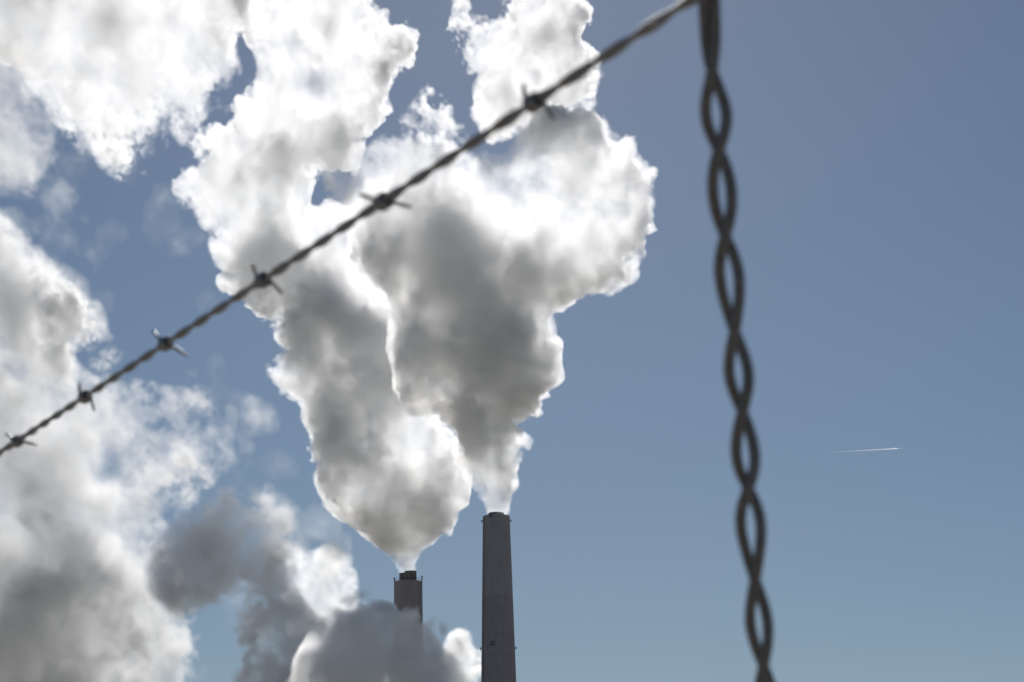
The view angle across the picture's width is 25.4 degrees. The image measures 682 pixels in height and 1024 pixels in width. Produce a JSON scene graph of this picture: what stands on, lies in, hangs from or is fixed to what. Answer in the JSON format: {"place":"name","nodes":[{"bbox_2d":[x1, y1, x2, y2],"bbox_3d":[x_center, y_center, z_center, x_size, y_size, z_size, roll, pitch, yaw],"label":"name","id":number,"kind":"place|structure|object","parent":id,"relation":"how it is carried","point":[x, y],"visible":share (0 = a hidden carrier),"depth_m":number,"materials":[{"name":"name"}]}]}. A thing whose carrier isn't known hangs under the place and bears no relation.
{"place":"outdoors","nodes":[
{"label":"outdoors","id":0,"kind":"place"},
{"bbox_2d":[0,0,697,456],"bbox_3d":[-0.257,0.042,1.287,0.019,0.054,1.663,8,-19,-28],"label":"barbed wire","id":1,"kind":"object","parent":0,"point":[534,102],"visible":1,"depth_m":0.92,"materials":[{"name":"black metal"}]},
{"bbox_2d":[698,0,774,681],"bbox_3d":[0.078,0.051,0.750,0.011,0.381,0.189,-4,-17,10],"label":"fence stay","id":2,"kind":"object","parent":1,"relation":"hanging from","point":[709,12],"visible":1,"depth_m":0.74,"materials":[{"name":"metal"}]},
{"bbox_2d":[393,570,422,681],"bbox_3d":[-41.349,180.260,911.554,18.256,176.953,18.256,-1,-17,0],"label":"chimney","id":3,"kind":"object","parent":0,"point":[408,631],"visible":1,"depth_m":925.39,"materials":[{"name":"concrete"}]},
{"bbox_2d":[480,512,516,681],"bbox_3d":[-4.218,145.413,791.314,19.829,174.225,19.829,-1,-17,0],"label":"chimney","id":4,"kind":"object","parent":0,"point":[498,662],"visible":1,"depth_m":802.40,"materials":[{"name":"concrete"}]},
{"bbox_2d":[0,0,1023,681],"label":"sky","id":5,"kind":"structure","parent":0,"point":[539,340],"materials":[{"name":"blue"}]}
]}

